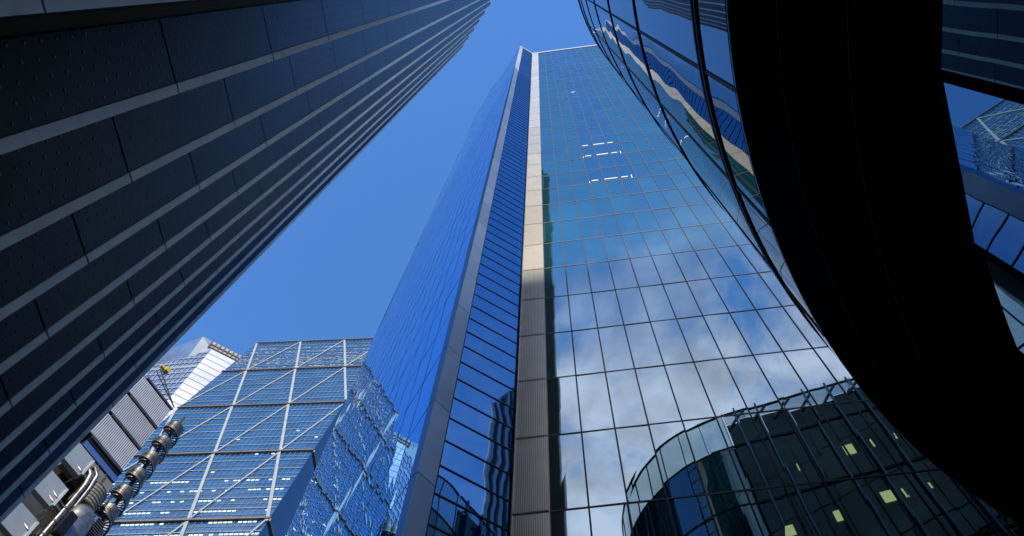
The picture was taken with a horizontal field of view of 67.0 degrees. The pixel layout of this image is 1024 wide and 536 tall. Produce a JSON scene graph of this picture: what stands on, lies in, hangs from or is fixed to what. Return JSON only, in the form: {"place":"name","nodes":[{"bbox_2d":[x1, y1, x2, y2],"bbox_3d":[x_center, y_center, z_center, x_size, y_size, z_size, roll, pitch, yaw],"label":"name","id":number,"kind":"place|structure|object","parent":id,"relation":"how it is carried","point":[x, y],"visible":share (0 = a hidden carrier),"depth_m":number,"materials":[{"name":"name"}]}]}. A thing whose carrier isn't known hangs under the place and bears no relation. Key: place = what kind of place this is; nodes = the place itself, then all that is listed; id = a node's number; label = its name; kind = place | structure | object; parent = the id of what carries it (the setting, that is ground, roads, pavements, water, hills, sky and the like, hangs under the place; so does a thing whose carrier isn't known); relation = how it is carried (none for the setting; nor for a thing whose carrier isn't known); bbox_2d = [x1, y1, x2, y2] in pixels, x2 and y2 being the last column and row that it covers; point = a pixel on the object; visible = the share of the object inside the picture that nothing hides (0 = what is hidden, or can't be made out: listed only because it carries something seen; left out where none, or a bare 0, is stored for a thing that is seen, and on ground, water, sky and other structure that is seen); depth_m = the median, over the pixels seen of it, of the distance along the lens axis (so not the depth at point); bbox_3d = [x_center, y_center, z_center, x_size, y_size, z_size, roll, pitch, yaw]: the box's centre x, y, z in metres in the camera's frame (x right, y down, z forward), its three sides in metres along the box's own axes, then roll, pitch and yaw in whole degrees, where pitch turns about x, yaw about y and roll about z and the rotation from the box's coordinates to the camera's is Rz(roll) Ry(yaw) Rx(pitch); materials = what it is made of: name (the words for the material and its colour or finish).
{"place":"outdoors","nodes":[
{"label":"outdoors","id":0,"kind":"place"},
{"bbox_2d":[144,337,240,419],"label":"white tower","id":1,"kind":"structure","parent":0,"point":[197,365],"depth_m":303.47,"materials":[{"name":"metal"}]},
{"bbox_2d":[172,0,596,355],"label":"sky","id":2,"kind":"structure","parent":0,"point":[336,271],"materials":[{"name":"blue"}]},
{"bbox_2d":[578,0,1023,526],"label":"curved building","id":3,"kind":"structure","parent":0,"point":[857,166],"depth_m":5.27,"materials":[{"name":"black glass"}]},
{"bbox_2d":[581,0,594,30],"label":"window pane","id":4,"kind":"structure","parent":3,"relation":"in","point":[584,5],"depth_m":28.93,"materials":[{"name":"blue glass"}]},
{"bbox_2d":[586,0,605,42],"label":"window pane","id":5,"kind":"structure","parent":3,"relation":"in","point":[591,8],"depth_m":24.71,"materials":[{"name":"blue glass"}]},
{"bbox_2d":[590,27,607,57],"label":"window pane","id":6,"kind":"structure","parent":3,"relation":"in","point":[593,32],"depth_m":29.67,"materials":[{"name":"blue glass"}]},
{"bbox_2d":[594,0,608,10],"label":"window pane","id":7,"kind":"structure","parent":3,"relation":"in","point":[603,3],"depth_m":19.20,"materials":[{"name":"blue glass"}]},
{"bbox_2d":[595,5,622,60],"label":"window pane","id":8,"kind":"structure","parent":3,"relation":"in","point":[604,17],"depth_m":19.94,"materials":[{"name":"blue glass"}]},
{"bbox_2d":[597,35,621,75],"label":"window pane","id":9,"kind":"structure","parent":3,"relation":"in","point":[604,45],"depth_m":25.26,"materials":[{"name":"blue glass"}]},
{"bbox_2d":[608,0,635,26],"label":"window pane","id":10,"kind":"structure","parent":3,"relation":"in","point":[623,9],"depth_m":14.29,"materials":[{"name":"blue glass"}]},
{"bbox_2d":[609,48,642,102],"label":"window pane","id":11,"kind":"structure","parent":3,"relation":"in","point":[620,65],"depth_m":20.47,"materials":[{"name":"blue glass"}]},
{"bbox_2d":[611,15,655,96],"bbox_3d":[2.338,-4.275,15.268,0.024,5.200,1.166,-18,-71,9],"label":"window pane","id":12,"kind":"structure","parent":3,"relation":"in","point":[627,37],"depth_m":14.85,"materials":[{"name":"blue glass"}]},
{"bbox_2d":[627,68,682,153],"bbox_3d":[2.854,-3.233,15.652,0.024,5.200,1.166,-28,-72,12],"label":"window pane","id":13,"kind":"structure","parent":3,"relation":"in","point":[650,102],"depth_m":15.31,"materials":[{"name":"blue glass"}]},
{"bbox_2d":[634,0,697,63],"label":"window pane","id":14,"kind":"structure","parent":3,"relation":"in","point":[669,22],"depth_m":9.16,"materials":[{"name":"blue glass"}]},
{"bbox_2d":[655,120,689,165],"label":"window pane","id":15,"kind":"structure","parent":3,"relation":"in","point":[655,120],"depth_m":16.15,"materials":[{"name":"blue glass"}]},
{"bbox_2d":[639,33,726,174],"bbox_3d":[2.168,-2.374,10.339,0.024,5.170,1.166,-18,-71,9],"label":"window pane","id":16,"kind":"structure","parent":3,"relation":"in","point":[677,84],"depth_m":9.64,"materials":[{"name":"blue glass"}]},
{"bbox_2d":[661,106,765,259],"bbox_3d":[2.685,-1.331,10.724,0.024,5.170,1.166,-28,-72,12],"label":"window pane","id":17,"kind":"structure","parent":3,"relation":"in","point":[710,174],"depth_m":10.11,"materials":[{"name":"blue glass"}]},
{"bbox_2d":[696,0,733,84],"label":"window pane","id":18,"kind":"structure","parent":3,"relation":"in","point":[711,14],"depth_m":6.78,"materials":[{"name":"blue glass"}]},
{"bbox_2d":[705,74,766,217],"bbox_3d":[2.061,-1.172,7.225,0.024,1.310,1.166,-18,-71,9],"label":"window pane","id":19,"kind":"structure","parent":3,"relation":"in","point":[723,100],"depth_m":7.11,"materials":[{"name":"blue glass"}]},
{"bbox_2d":[697,174,777,279],"bbox_3d":[3.386,-0.386,11.064,0.024,5.170,1.166,-38,-75,15],"label":"window pane","id":20,"kind":"structure","parent":3,"relation":"in","point":[697,174],"depth_m":10.70,"materials":[{"name":"blue glass"}]},
{"bbox_2d":[738,192,818,327],"bbox_3d":[2.577,-0.130,7.609,0.024,1.310,1.166,-28,-72,12],"label":"window pane","id":21,"kind":"structure","parent":3,"relation":"in","point":[763,231],"depth_m":7.48,"materials":[{"name":"blue glass"}]},
{"bbox_2d":[790,294,840,361],"bbox_3d":[3.278,0.815,7.950,0.024,1.310,1.166,-38,-75,15],"label":"window pane","id":22,"kind":"structure","parent":3,"relation":"in","point":[817,330],"depth_m":7.77,"materials":[{"name":"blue glass"}]},
{"label":"ground","id":23,"kind":"structure","parent":0,"visible":0},
{"bbox_2d":[0,376,172,535],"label":"steel building","id":24,"kind":"structure","parent":23,"relation":"on","point":[67,495],"depth_m":102.80,"materials":[{"name":"metal"}]},
{"bbox_2d":[50,510,78,535],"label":"capsule window","id":25,"kind":"structure","parent":24,"relation":"in","point":[69,519],"depth_m":91.95,"materials":[{"name":"black glass"}]},
{"bbox_2d":[94,416,185,535],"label":"spiral stair","id":26,"kind":"object","parent":24,"relation":"attached to","point":[110,512],"visible":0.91,"depth_m":111.06,"materials":[{"name":"metal"}]},
{"bbox_2d":[156,365,174,407],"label":"maintenance crane","id":27,"kind":"object","parent":24,"relation":"on","point":[166,370],"visible":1,"depth_m":127.91,"materials":[{"name":"metal"}]},
{"bbox_2d":[94,338,373,535],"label":"wedge tower","id":28,"kind":"structure","parent":23,"relation":"on","point":[245,452],"depth_m":160.44,"materials":[{"name":"blue glass"}]},
{"bbox_2d":[0,0,490,523],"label":"office block","id":29,"kind":"structure","parent":23,"relation":"on","point":[170,170],"depth_m":14.09,"materials":[{"name":"glass"}]},
{"bbox_2d":[285,45,1023,535],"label":"glass tower","id":30,"kind":"structure","parent":23,"relation":"on","point":[593,323],"depth_m":30.96,"materials":[{"name":"blue glass"}]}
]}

